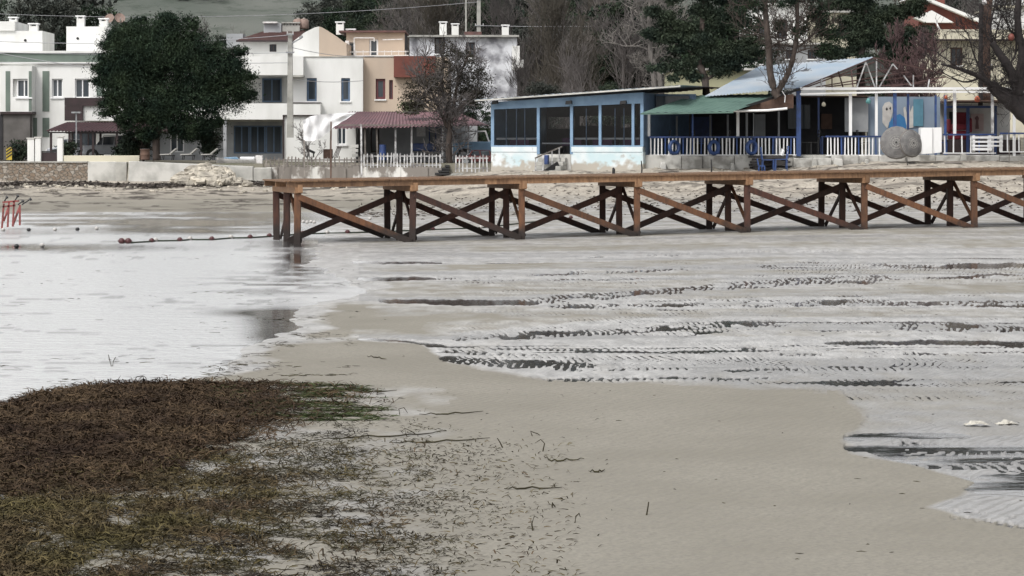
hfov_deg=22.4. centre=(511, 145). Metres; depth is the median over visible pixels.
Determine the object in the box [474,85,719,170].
pavilion
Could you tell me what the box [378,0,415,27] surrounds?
bare tree
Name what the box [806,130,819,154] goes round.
chair
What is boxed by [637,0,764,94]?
conifer
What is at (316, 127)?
tarpaulin
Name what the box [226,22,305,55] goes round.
house
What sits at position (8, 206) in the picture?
steel frame
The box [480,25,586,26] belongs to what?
overhead wire
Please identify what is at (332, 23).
evergreen tree
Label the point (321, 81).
overhead wire
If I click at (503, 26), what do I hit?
bare tree
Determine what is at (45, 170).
stone wall
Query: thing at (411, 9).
bare tree
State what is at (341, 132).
window
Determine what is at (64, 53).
overhead wire
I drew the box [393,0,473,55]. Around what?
bare tree
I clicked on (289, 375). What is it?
weed tips
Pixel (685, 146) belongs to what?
table
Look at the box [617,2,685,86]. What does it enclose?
evergreen tree
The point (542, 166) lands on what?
entrance steps
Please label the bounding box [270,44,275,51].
window
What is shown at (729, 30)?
evergreen tree
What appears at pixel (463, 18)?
evergreen tree
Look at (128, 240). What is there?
float
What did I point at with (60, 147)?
gate pillar
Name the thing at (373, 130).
door
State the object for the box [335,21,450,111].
house
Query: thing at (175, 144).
window
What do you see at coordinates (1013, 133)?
balustrade
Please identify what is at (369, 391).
seaweed strand
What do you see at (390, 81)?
window
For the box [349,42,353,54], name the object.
terrace door
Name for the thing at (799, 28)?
tree
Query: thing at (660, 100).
side window
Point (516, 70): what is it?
bare tree
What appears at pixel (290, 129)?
utility pole
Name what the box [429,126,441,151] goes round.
door
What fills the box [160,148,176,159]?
sun lounger
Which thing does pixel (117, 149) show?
bush
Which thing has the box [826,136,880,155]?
balustrade
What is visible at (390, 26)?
bare tree
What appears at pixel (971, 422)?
litter
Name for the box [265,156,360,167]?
picket fence
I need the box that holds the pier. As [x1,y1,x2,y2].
[263,167,1023,243]
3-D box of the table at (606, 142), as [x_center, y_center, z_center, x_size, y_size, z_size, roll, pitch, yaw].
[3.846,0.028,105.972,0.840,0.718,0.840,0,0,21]
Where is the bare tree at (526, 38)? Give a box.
[468,0,569,95]
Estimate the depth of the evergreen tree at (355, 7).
224.55 m
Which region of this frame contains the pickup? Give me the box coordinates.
[453,130,490,156]
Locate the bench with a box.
[972,135,1002,151]
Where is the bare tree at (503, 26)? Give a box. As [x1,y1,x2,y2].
[475,0,530,141]
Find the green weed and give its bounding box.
[200,381,401,422]
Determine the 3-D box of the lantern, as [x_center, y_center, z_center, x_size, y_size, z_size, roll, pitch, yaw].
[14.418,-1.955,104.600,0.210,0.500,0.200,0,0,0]
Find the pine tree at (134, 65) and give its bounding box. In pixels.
[81,8,265,160]
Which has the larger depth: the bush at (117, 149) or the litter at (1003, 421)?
the bush at (117, 149)
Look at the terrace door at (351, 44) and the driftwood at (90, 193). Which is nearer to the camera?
the driftwood at (90, 193)
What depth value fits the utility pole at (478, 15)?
165.01 m
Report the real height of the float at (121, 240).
0.153 m
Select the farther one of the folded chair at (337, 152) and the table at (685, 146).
the folded chair at (337, 152)
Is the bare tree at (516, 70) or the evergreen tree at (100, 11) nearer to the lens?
the bare tree at (516, 70)
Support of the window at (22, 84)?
in the house at (38, 98)
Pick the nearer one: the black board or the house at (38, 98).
the black board
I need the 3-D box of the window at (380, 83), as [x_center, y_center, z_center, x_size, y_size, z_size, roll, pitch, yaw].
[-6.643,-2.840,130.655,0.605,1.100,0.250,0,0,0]
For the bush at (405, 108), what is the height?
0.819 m
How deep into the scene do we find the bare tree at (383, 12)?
201.81 m
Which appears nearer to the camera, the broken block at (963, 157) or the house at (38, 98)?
the broken block at (963, 157)
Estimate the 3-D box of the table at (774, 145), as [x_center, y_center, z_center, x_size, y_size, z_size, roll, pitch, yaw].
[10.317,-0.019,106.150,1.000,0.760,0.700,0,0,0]
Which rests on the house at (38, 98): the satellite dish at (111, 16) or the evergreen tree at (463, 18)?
the satellite dish at (111, 16)
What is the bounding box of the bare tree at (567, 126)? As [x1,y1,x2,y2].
[542,45,596,128]
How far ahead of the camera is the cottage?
115.60 m
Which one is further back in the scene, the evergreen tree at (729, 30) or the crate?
the evergreen tree at (729, 30)
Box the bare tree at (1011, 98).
[912,0,1023,126]
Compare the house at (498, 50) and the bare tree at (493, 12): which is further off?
the bare tree at (493, 12)
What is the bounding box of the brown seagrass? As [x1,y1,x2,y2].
[0,374,405,497]
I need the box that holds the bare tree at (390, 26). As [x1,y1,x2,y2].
[375,4,425,47]
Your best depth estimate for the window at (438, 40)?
150.08 m
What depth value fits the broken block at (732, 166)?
103.61 m
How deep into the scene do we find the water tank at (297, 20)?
140.75 m
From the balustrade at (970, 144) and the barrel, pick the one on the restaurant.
the balustrade at (970, 144)
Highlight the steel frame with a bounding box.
[1,194,31,227]
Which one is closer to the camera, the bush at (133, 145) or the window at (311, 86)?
the bush at (133, 145)
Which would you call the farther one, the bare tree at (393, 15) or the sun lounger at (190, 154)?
the bare tree at (393, 15)
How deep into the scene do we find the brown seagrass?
22.34 m
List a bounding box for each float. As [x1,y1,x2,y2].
[118,238,124,243]
[125,238,131,243]
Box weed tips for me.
[1,254,359,383]
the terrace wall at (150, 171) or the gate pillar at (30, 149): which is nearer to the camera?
the terrace wall at (150, 171)
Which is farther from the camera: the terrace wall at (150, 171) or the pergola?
the pergola
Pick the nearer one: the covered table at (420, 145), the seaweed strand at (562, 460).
the seaweed strand at (562, 460)
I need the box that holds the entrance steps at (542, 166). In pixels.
[533,146,566,170]
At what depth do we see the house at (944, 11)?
135.00 m
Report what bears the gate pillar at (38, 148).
on the stone wall at (45, 170)
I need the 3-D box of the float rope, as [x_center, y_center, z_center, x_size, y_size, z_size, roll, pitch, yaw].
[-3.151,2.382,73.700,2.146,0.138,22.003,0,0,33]
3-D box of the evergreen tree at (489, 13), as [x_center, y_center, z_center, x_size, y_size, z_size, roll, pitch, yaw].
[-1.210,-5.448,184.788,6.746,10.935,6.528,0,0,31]
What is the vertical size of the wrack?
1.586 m
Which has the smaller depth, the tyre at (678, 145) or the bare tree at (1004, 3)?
the tyre at (678, 145)
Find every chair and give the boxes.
[333,147,340,157]
[693,130,706,153]
[720,130,730,153]
[760,147,773,170]
[774,146,788,170]
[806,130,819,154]
[856,130,867,154]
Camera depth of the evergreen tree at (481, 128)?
130.73 m
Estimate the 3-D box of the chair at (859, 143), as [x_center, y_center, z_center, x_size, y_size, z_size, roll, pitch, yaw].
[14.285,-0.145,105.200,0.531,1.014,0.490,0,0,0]
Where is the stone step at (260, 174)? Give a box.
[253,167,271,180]
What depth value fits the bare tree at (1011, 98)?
100.86 m
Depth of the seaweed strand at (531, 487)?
18.35 m
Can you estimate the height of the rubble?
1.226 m
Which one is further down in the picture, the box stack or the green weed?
the green weed
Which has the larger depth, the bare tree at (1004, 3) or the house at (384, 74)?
the bare tree at (1004, 3)
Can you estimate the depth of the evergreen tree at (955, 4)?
238.71 m
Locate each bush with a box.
[4,139,26,160]
[53,140,80,154]
[104,142,128,154]
[117,125,152,156]
[195,130,224,160]
[291,119,325,161]
[396,100,429,116]
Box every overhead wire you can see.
[0,35,287,43]
[0,52,285,53]
[0,53,90,67]
[0,62,287,63]
[7,2,474,16]
[292,47,373,56]
[293,79,362,81]
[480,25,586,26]
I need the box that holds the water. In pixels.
[0,212,1023,528]
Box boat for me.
[217,157,255,162]
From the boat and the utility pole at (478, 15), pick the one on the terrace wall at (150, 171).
the boat
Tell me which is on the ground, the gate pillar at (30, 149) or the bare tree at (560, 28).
the bare tree at (560, 28)
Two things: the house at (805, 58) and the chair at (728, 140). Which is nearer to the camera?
the chair at (728, 140)
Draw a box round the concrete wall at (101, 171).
[88,162,115,180]
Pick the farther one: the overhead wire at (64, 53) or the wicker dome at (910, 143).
the overhead wire at (64, 53)
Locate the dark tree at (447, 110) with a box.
[395,27,500,162]
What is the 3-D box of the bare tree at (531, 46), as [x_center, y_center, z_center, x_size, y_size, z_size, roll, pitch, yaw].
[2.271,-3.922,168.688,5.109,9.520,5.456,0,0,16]
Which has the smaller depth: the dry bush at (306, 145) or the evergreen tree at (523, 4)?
the dry bush at (306, 145)
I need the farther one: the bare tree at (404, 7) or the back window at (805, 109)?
the bare tree at (404, 7)
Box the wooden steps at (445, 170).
[435,165,449,174]
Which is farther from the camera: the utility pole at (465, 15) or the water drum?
the utility pole at (465, 15)
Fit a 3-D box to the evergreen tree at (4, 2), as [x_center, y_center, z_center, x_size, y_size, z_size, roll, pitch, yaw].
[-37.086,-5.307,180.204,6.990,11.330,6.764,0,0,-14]
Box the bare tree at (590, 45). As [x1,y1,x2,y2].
[524,0,660,125]
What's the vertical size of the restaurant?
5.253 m
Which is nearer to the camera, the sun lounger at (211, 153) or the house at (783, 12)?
the sun lounger at (211, 153)
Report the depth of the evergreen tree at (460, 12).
189.30 m
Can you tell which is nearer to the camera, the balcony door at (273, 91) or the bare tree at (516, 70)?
the bare tree at (516, 70)
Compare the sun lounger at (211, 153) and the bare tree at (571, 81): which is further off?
the bare tree at (571, 81)
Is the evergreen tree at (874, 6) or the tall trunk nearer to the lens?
the tall trunk
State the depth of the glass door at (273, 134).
130.97 m
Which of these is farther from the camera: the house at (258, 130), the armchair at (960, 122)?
the house at (258, 130)
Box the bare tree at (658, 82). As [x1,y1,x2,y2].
[598,0,691,93]
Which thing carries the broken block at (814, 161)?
on the ground
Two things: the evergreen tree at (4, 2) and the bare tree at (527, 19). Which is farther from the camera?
the bare tree at (527, 19)
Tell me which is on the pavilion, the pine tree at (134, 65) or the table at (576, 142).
the table at (576, 142)
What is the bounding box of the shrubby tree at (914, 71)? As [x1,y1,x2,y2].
[866,17,952,101]
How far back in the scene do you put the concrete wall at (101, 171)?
108.97 m
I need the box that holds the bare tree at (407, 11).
[384,0,464,33]
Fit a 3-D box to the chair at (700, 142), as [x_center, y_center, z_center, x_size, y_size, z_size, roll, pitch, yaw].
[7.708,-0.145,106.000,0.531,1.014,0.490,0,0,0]
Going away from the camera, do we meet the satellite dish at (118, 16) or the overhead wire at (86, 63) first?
the overhead wire at (86, 63)
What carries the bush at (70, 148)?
on the ground
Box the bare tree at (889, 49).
[873,0,935,96]
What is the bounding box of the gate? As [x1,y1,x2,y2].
[42,151,56,160]
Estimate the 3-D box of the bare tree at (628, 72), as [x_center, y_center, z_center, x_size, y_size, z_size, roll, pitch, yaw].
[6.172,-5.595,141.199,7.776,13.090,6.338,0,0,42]
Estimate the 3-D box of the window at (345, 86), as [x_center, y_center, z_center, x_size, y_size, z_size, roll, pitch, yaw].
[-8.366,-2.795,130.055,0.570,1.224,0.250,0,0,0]
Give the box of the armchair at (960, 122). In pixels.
[947,112,971,139]
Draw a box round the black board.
[543,162,558,170]
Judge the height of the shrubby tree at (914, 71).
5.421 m
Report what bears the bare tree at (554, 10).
on the ground
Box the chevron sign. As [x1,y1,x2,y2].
[6,144,11,160]
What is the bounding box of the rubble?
[169,162,252,186]
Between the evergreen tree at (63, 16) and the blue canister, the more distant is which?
the evergreen tree at (63, 16)
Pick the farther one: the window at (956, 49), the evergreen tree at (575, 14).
the evergreen tree at (575, 14)
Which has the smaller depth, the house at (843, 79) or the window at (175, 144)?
the window at (175, 144)
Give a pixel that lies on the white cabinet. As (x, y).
(931, 139)
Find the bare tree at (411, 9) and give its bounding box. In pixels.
[398,0,488,34]
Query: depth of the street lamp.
116.50 m
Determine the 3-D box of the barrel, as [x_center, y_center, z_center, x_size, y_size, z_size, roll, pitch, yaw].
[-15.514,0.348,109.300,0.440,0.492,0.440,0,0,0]
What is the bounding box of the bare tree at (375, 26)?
[366,17,411,29]
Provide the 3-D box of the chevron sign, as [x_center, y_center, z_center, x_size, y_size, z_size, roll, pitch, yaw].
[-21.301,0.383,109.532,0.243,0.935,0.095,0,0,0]
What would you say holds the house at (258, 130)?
on the ground
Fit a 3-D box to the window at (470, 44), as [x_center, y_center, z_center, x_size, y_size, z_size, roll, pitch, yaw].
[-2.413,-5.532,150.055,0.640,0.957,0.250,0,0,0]
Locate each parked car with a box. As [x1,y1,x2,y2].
[46,139,85,154]
[82,135,125,154]
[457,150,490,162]
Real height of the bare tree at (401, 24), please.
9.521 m
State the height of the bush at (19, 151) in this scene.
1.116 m
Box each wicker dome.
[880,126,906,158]
[899,129,921,157]
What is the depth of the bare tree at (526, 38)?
169.43 m
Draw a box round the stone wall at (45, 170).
[0,161,87,180]
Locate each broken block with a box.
[660,162,665,168]
[730,163,734,169]
[811,158,816,166]
[833,158,842,165]
[959,154,966,160]
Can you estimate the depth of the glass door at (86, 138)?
128.12 m
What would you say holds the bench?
on the ground
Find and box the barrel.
[140,148,149,159]
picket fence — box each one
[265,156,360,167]
[363,152,441,167]
[455,155,487,172]
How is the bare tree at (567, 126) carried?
on the ground
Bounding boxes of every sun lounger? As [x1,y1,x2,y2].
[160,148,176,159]
[180,148,197,159]
[201,148,217,159]
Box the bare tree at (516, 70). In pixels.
[504,42,563,128]
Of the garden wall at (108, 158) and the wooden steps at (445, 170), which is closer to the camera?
the wooden steps at (445, 170)
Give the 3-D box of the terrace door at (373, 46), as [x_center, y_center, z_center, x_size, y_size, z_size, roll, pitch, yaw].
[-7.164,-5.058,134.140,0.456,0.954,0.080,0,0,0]
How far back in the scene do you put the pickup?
112.50 m
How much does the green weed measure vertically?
0.058 m
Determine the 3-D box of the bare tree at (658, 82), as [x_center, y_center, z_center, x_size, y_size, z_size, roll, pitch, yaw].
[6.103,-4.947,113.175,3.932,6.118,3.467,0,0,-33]
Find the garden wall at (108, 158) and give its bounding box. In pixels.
[63,155,139,162]
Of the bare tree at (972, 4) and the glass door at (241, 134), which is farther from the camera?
the bare tree at (972, 4)
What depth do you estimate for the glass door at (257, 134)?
130.97 m
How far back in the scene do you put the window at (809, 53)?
142.10 m
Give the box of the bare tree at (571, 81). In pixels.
[549,38,603,128]
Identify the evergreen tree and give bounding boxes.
[0,0,11,20]
[0,13,41,30]
[2,0,90,50]
[30,16,75,50]
[51,4,119,50]
[216,34,225,46]
[291,0,347,30]
[316,0,370,19]
[320,5,360,41]
[339,0,380,36]
[351,5,394,29]
[363,0,404,16]
[364,0,404,28]
[386,18,436,47]
[409,0,474,46]
[436,11,490,34]
[459,89,490,141]
[467,0,536,58]
[503,0,541,46]
[509,20,558,92]
[519,78,564,128]
[525,7,577,124]
[547,0,597,23]
[589,80,635,126]
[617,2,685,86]
[643,6,721,83]
[679,0,791,94]
[711,28,738,65]
[849,0,889,80]
[865,0,903,97]
[866,25,893,94]
[945,0,978,11]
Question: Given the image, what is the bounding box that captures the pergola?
[46,122,178,160]
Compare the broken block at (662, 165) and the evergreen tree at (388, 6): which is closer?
the broken block at (662, 165)
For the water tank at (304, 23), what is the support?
on the house at (265, 45)
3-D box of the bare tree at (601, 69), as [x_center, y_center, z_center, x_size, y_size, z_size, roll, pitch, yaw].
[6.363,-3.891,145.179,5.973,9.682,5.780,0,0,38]
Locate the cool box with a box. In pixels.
[255,155,262,162]
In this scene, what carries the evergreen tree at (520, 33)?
on the ground
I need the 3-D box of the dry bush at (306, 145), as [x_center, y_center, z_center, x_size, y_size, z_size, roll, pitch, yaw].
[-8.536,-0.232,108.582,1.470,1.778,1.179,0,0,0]
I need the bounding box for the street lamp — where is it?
[71,112,80,154]
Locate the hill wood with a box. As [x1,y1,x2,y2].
[41,0,891,50]
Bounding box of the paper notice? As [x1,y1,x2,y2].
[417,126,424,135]
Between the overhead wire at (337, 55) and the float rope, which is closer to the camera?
the float rope
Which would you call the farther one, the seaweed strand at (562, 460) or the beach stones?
the beach stones
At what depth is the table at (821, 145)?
105.88 m
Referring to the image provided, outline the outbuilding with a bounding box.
[283,115,324,158]
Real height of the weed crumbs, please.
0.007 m
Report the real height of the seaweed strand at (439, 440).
0.020 m
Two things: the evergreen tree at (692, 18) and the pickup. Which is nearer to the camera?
the pickup
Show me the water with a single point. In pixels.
(94, 326)
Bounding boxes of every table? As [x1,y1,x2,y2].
[413,143,433,150]
[510,140,535,144]
[562,138,587,153]
[593,140,618,144]
[625,140,639,144]
[664,138,687,153]
[752,138,775,153]
[801,142,811,154]
[820,136,844,154]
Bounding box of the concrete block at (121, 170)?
[116,162,127,180]
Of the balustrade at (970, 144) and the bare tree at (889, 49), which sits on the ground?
the bare tree at (889, 49)
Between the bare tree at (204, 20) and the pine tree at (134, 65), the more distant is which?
the bare tree at (204, 20)
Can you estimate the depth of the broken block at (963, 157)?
103.50 m
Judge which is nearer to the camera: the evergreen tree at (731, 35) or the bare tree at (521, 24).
the evergreen tree at (731, 35)
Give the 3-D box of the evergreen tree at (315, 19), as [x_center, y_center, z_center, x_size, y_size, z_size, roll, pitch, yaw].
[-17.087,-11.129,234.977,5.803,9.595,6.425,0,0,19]
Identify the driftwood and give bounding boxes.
[79,192,99,193]
[659,170,678,172]
[944,162,962,163]
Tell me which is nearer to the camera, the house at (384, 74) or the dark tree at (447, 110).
the dark tree at (447, 110)
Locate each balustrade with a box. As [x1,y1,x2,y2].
[649,136,795,155]
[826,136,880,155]
[943,134,995,153]
[1000,132,1023,151]
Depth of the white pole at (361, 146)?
107.13 m
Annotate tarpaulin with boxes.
[303,113,354,140]
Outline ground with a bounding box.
[0,0,1023,575]
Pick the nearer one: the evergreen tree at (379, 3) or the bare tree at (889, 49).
the bare tree at (889, 49)
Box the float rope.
[131,218,570,242]
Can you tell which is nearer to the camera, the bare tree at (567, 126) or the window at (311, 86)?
the bare tree at (567, 126)
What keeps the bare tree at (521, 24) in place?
on the ground
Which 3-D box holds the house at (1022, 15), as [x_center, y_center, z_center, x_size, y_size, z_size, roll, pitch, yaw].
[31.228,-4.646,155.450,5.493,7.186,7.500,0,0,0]
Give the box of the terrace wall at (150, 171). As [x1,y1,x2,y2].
[128,161,253,180]
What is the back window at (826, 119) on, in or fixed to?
in the restaurant
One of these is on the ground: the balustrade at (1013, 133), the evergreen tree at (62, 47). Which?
the evergreen tree at (62, 47)
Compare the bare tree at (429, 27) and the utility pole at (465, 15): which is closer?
the utility pole at (465, 15)
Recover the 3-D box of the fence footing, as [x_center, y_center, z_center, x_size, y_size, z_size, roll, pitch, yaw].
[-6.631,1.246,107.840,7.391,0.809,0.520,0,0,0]
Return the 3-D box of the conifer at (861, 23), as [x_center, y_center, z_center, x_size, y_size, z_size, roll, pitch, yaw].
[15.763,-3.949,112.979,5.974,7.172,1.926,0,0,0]
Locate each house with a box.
[0,15,145,160]
[150,27,363,159]
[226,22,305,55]
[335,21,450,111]
[408,21,523,128]
[662,68,767,95]
[739,3,808,66]
[763,43,827,95]
[808,11,856,95]
[898,0,1023,137]
[975,5,1023,28]
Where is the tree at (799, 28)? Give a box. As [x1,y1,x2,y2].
[721,0,850,99]
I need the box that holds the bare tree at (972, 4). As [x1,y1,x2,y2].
[955,0,979,15]
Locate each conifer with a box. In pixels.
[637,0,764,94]
[809,0,940,137]
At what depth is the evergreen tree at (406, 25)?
184.25 m
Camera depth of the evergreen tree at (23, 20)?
169.10 m
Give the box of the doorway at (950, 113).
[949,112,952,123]
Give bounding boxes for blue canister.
[544,155,548,164]
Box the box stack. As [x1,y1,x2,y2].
[351,145,358,156]
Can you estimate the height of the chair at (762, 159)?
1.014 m
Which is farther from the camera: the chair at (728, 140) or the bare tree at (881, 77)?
the bare tree at (881, 77)
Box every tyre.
[668,139,680,154]
[707,135,719,154]
[745,135,757,154]
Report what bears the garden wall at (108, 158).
on the ground
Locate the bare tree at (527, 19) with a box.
[520,2,537,52]
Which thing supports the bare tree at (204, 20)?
on the ground
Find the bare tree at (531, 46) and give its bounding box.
[517,20,561,96]
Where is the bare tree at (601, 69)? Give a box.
[577,0,672,126]
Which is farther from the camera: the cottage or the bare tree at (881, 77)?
the bare tree at (881, 77)
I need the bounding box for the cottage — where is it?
[325,111,488,162]
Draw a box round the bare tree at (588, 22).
[534,0,613,125]
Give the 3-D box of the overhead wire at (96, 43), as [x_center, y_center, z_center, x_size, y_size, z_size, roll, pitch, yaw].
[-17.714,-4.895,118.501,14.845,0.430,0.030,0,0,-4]
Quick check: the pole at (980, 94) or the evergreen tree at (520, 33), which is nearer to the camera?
the pole at (980, 94)
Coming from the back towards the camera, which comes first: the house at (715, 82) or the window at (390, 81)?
the window at (390, 81)
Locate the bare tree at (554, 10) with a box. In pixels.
[519,0,637,128]
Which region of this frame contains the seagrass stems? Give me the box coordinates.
[0,380,611,575]
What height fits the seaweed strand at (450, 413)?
0.020 m
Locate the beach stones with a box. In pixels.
[0,160,1020,193]
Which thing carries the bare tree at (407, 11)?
on the ground
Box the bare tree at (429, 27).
[381,0,470,51]
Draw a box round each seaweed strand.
[306,430,446,440]
[344,390,394,392]
[390,437,489,442]
[422,411,481,414]
[504,486,561,489]
[544,456,583,461]
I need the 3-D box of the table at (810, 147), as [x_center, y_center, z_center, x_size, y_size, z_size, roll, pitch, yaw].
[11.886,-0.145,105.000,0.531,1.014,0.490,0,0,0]
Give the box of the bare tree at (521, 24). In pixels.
[515,7,533,87]
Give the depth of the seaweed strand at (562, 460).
20.00 m
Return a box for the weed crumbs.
[247,266,1021,558]
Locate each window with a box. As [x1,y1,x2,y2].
[15,79,32,98]
[50,79,63,98]
[75,79,89,97]
[170,130,183,151]
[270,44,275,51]
[305,78,317,101]
[336,128,347,145]
[340,78,350,102]
[374,79,385,100]
[389,80,392,98]
[433,38,444,54]
[466,42,474,58]
[656,96,689,107]
[785,50,791,59]
[787,105,809,128]
[807,50,816,59]
[821,114,831,128]
[950,48,962,66]
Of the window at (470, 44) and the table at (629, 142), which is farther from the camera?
the window at (470, 44)
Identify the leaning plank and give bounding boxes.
[280,157,289,178]
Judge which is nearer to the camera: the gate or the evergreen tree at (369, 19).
the gate
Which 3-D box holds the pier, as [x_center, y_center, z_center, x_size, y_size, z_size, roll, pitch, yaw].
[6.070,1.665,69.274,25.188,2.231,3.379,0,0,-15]
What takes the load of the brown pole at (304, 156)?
on the ground
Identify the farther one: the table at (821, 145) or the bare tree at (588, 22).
the bare tree at (588, 22)
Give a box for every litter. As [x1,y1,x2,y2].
[964,420,989,424]
[994,419,1018,424]
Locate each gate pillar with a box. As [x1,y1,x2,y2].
[26,138,34,160]
[34,137,42,160]
[56,136,64,160]
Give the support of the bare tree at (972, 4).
on the ground
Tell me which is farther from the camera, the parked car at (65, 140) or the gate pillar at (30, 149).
the parked car at (65, 140)
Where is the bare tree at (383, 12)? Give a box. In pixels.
[367,0,404,22]
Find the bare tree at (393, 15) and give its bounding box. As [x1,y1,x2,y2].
[375,0,412,28]
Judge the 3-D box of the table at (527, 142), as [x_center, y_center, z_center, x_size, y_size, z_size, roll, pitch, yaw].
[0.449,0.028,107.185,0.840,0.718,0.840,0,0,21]
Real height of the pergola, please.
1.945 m
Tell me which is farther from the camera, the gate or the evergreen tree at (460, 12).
the evergreen tree at (460, 12)
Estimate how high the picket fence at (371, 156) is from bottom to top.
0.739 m
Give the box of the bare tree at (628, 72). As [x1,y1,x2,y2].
[549,0,669,126]
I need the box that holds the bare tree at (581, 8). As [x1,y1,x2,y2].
[548,0,610,70]
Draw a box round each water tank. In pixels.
[293,18,300,28]
[301,18,308,28]
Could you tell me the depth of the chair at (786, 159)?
102.47 m
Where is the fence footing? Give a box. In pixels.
[266,166,441,178]
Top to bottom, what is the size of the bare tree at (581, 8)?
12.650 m
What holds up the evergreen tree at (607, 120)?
on the ground
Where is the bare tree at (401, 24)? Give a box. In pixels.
[381,17,425,50]
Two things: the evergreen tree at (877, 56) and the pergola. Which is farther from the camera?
the evergreen tree at (877, 56)
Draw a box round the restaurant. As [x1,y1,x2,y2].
[636,57,1023,169]
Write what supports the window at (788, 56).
in the house at (805, 58)
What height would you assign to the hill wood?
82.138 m
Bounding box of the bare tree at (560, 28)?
[526,0,607,77]
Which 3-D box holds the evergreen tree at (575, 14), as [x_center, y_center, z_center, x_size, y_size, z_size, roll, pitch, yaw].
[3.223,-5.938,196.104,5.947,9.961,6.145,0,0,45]
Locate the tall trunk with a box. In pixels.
[958,0,1023,102]
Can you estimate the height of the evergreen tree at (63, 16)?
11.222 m
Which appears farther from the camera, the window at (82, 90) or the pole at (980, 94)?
the window at (82, 90)
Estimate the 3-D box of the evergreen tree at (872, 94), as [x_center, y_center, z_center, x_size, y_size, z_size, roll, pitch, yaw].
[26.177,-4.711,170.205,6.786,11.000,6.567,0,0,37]
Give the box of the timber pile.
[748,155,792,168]
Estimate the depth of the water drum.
109.88 m
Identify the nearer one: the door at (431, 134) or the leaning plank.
the leaning plank
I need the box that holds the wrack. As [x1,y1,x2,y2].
[0,177,1020,219]
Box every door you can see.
[73,131,95,145]
[234,126,249,152]
[250,126,265,152]
[262,78,281,101]
[266,126,281,152]
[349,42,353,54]
[369,39,377,54]
[371,127,378,151]
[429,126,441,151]
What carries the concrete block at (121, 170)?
on the ground
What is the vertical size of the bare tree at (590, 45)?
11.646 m
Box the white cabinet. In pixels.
[918,127,941,153]
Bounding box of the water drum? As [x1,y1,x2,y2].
[379,145,385,159]
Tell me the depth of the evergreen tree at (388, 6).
219.34 m
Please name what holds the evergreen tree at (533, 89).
on the ground
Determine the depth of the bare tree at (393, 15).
207.56 m
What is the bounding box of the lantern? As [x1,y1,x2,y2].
[866,91,870,103]
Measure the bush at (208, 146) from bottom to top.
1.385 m
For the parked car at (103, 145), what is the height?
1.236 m
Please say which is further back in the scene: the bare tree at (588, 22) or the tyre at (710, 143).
the bare tree at (588, 22)
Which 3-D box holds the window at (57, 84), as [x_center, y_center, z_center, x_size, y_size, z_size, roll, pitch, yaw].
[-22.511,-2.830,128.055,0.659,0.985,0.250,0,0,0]
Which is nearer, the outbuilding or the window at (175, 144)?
the outbuilding
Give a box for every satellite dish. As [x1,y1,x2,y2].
[105,14,113,23]
[115,13,124,22]
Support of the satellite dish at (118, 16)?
on the house at (38, 98)
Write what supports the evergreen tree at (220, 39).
on the ground
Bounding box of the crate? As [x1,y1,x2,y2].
[323,149,332,158]
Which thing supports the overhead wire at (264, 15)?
attached to the utility pole at (478, 15)
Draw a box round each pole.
[286,32,293,137]
[303,140,304,178]
[360,124,361,175]
[465,0,466,31]
[475,0,483,31]
[978,0,986,105]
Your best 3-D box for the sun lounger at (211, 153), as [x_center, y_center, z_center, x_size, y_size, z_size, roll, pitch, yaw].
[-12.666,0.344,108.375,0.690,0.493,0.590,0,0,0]
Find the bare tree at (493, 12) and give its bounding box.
[469,0,529,94]
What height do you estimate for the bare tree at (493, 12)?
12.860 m
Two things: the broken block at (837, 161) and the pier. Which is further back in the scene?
the broken block at (837, 161)
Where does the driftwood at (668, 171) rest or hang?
on the ground
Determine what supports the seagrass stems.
on the ground
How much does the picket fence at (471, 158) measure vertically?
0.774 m
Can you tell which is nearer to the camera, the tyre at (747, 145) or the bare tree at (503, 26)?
the tyre at (747, 145)
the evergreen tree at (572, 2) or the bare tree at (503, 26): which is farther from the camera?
the evergreen tree at (572, 2)
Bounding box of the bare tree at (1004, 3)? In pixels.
[974,0,1014,13]
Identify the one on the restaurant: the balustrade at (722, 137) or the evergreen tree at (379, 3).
the balustrade at (722, 137)
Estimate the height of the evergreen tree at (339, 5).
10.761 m
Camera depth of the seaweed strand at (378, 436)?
21.63 m
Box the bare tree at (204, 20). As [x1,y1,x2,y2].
[195,16,233,54]
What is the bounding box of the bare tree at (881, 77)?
[865,3,945,95]
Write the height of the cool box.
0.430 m
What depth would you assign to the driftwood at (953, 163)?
101.17 m
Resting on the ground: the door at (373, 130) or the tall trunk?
the tall trunk
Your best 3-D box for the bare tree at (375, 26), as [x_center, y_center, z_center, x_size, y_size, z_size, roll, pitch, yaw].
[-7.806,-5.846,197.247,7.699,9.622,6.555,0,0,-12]
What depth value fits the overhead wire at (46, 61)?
116.99 m
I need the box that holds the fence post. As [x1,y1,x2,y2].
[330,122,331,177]

